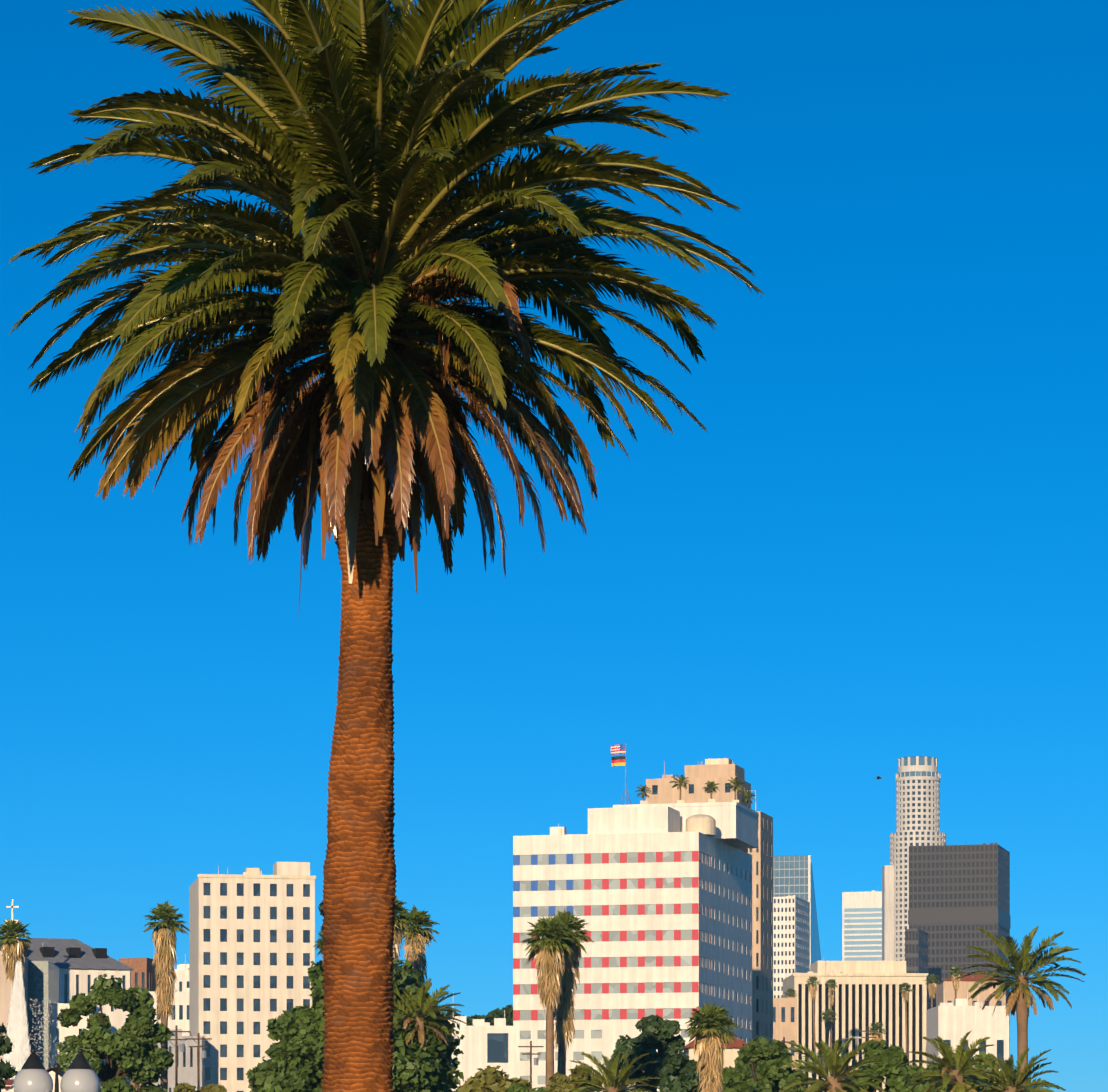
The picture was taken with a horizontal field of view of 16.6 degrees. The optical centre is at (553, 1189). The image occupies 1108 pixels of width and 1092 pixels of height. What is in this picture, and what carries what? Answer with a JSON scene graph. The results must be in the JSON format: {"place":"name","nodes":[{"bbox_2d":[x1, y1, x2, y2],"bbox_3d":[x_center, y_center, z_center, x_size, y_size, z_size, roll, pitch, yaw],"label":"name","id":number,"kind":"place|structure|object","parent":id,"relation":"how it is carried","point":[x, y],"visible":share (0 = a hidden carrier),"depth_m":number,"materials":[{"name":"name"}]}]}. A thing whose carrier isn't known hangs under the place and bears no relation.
{"place":"outdoors","nodes":[
{"label":"outdoors","id":0,"kind":"place"},
{"bbox_2d":[51,1003,99,1066],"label":"building","id":1,"kind":"structure","parent":0,"point":[59,1032],"depth_m":428.33,"materials":[{"name":"paint"}]},
{"bbox_2d":[23,938,134,1082],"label":"building","id":2,"kind":"structure","parent":0,"point":[80,965],"depth_m":467.79,"materials":[{"name":"white paint"}]},
{"bbox_2d":[119,958,161,1089],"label":"brick block","id":3,"kind":"structure","parent":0,"point":[142,976],"depth_m":698.52,"materials":[{"name":"brown brick"}]},
{"bbox_2d":[148,988,188,1035],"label":"white block","id":4,"kind":"structure","parent":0,"point":[180,1008],"depth_m":638.22,"materials":[{"name":"paint"}]},
{"bbox_2d":[173,954,188,991],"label":"white block","id":5,"kind":"structure","parent":4,"relation":"on","point":[181,984],"depth_m":759.08,"materials":[{"name":"paint"}]},
{"bbox_2d":[147,1011,204,1091],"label":"grey block","id":6,"kind":"structure","parent":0,"point":[187,1064],"depth_m":558.46,"materials":[{"name":"concrete"}]},
{"bbox_2d":[8,0,763,1091],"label":"canary palm","id":7,"kind":"object","parent":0,"point":[378,134],"depth_m":45.09,"materials":[{"name":"green plant"}]},
{"bbox_2d":[0,0,1107,1091],"label":"sky","id":8,"kind":"structure","parent":0,"point":[884,540],"materials":[{"name":"blue"}]},
{"bbox_2d":[646,758,750,852],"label":"tan tower","id":9,"kind":"structure","parent":0,"point":[721,771],"depth_m":625.58,"materials":[{"name":"paint"}]},
{"bbox_2d":[773,998,796,1069],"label":"tan block","id":10,"kind":"structure","parent":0,"point":[785,1017],"depth_m":801.96,"materials":[{"name":"paint"}]},
{"bbox_2d":[773,886,809,997],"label":"white grid tower","id":11,"kind":"structure","parent":0,"point":[791,934],"depth_m":1405.21,"materials":[{"name":"paint"}]},
{"bbox_2d":[773,855,820,964],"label":"teal glass tower","id":12,"kind":"structure","parent":0,"point":[794,874],"depth_m":1807.79,"materials":[{"name":"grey glass"}]},
{"bbox_2d":[783,959,927,1091],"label":"finned office block","id":13,"kind":"structure","parent":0,"point":[866,993],"depth_m":903.23,"materials":[{"name":"beige paint"}]},
{"bbox_2d":[882,756,945,960],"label":"skyscraper","id":14,"kind":"structure","parent":0,"point":[917,800],"depth_m":2747.38,"materials":[{"name":"concrete"}]},
{"bbox_2d":[905,928,927,1009],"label":"high-rise building","id":15,"kind":"structure","parent":0,"point":[916,949],"depth_m":2310.17,"materials":[{"name":"glass"}]},
{"bbox_2d":[908,843,1010,1057],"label":"bronze glass tower","id":16,"kind":"structure","parent":0,"point":[958,894],"depth_m":2417.94,"materials":[{"name":"grey glass"}]},
{"label":"ground","id":17,"kind":"structure","parent":0,"visible":0},
{"bbox_2d":[5,899,19,937],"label":"cross","id":18,"kind":"object","parent":17,"relation":"on","point":[11,906],"visible":0.12,"depth_m":448.76,"materials":[{"name":"white paint"}]},
{"bbox_2d":[0,951,31,1061],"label":"building","id":19,"kind":"structure","parent":17,"relation":"on","point":[6,989],"depth_m":418.17,"materials":[{"name":"paint"}]},
{"bbox_2d":[28,961,58,1069],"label":"tower","id":20,"kind":"structure","parent":17,"relation":"on","point":[43,980],"depth_m":425.27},
{"bbox_2d":[13,1048,99,1091],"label":"park lamp post","id":21,"kind":"object","parent":17,"relation":"on","point":[34,1075],"visible":1,"depth_m":39.64,"materials":[{"name":"glass"}]},
{"bbox_2d":[189,862,315,1091],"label":"white apartment block","id":22,"kind":"structure","parent":17,"relation":"on","point":[251,944],"depth_m":567.47,"materials":[{"name":"beige paint"}]},
{"bbox_2d":[448,1002,515,1090],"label":"white office","id":23,"kind":"structure","parent":17,"relation":"on","point":[483,1045],"depth_m":449.94,"materials":[{"name":"paint"}]},
{"bbox_2d":[0,897,964,1091],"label":"palm trees","id":24,"kind":"object","parent":17,"relation":"on","point":[557,950],"visible":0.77,"depth_m":222.94,"materials":[{"name":"green plant"}]},
{"bbox_2d":[137,1025,878,1090],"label":"utility poles","id":25,"kind":"object","parent":17,"relation":"on","point":[182,1047],"visible":0.58,"depth_m":343.96,"materials":[{"name":"brown wood"}]},
{"bbox_2d":[0,902,1017,1091],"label":"park trees","id":26,"kind":"object","parent":17,"relation":"on","point":[131,1051],"visible":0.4,"depth_m":232.17,"materials":[{"name":"green plant"}]},
{"bbox_2d":[513,802,758,1091],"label":"striped tower","id":27,"kind":"structure","parent":17,"relation":"on","point":[657,898],"depth_m":524.69,"materials":[{"name":"white paint"}]},
{"bbox_2d":[611,742,630,804],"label":"roof flagpole","id":28,"kind":"object","parent":27,"relation":"on","point":[618,760],"visible":0.92,"depth_m":536.16,"materials":[{"name":"multicoloured metal"}]},
{"bbox_2d":[640,799,750,808],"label":"rooftop planters","id":29,"kind":"object","parent":27,"relation":"on","point":[678,801],"visible":0.46,"depth_m":534.26,"materials":[{"name":"beige paint"}]},
{"bbox_2d":[635,774,754,806],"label":"rooftop palm trees","id":30,"kind":"object","parent":29,"relation":"in","point":[711,788],"visible":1,"depth_m":534.54,"materials":[{"name":"green plant"}]},
{"bbox_2d":[683,1035,747,1067],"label":"house","id":31,"kind":"structure","parent":17,"relation":"on","point":[731,1053],"depth_m":350.64,"materials":[{"name":"beige paint"}]},
{"bbox_2d":[393,925,1086,1091],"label":"palm trees","id":32,"kind":"object","parent":17,"relation":"on","point":[1019,998],"visible":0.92,"depth_m":169.84,"materials":[{"name":"green plant"}]},
{"bbox_2d":[748,791,772,1079],"bbox_3d":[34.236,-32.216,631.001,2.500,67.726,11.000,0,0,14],"label":"high-rise building","id":33,"kind":"structure","parent":17,"relation":"on","point":[762,939],"depth_m":627.71,"materials":[{"name":"beige concrete"}]},
{"bbox_2d":[842,886,881,960],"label":"ribbon window tower","id":34,"kind":"structure","parent":17,"relation":"on","point":[861,926],"depth_m":2915.23,"materials":[{"name":"white paint"}]},
{"bbox_2d":[927,988,1008,1070],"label":"white shop","id":35,"kind":"structure","parent":17,"relation":"on","point":[950,1024],"depth_m":602.49,"materials":[{"name":"paint"}]},
{"bbox_2d":[936,974,1005,1005],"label":"building","id":36,"kind":"structure","parent":17,"relation":"on","point":[966,983],"depth_m":953.93,"materials":[{"name":"paint"}]},
{"label":"lake water","id":37,"kind":"structure","parent":0,"visible":0},
{"bbox_2d":[1,1068,64,1091],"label":"building","id":38,"kind":"structure","parent":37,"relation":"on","point":[10,1082],"depth_m":199.17,"materials":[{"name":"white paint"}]},
{"bbox_2d":[2,960,72,1084],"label":"lake fountain jet","id":39,"kind":"object","parent":37,"relation":"in","point":[17,1035],"visible":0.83,"depth_m":248.56,"materials":[{"name":"white liquid"}]}
]}

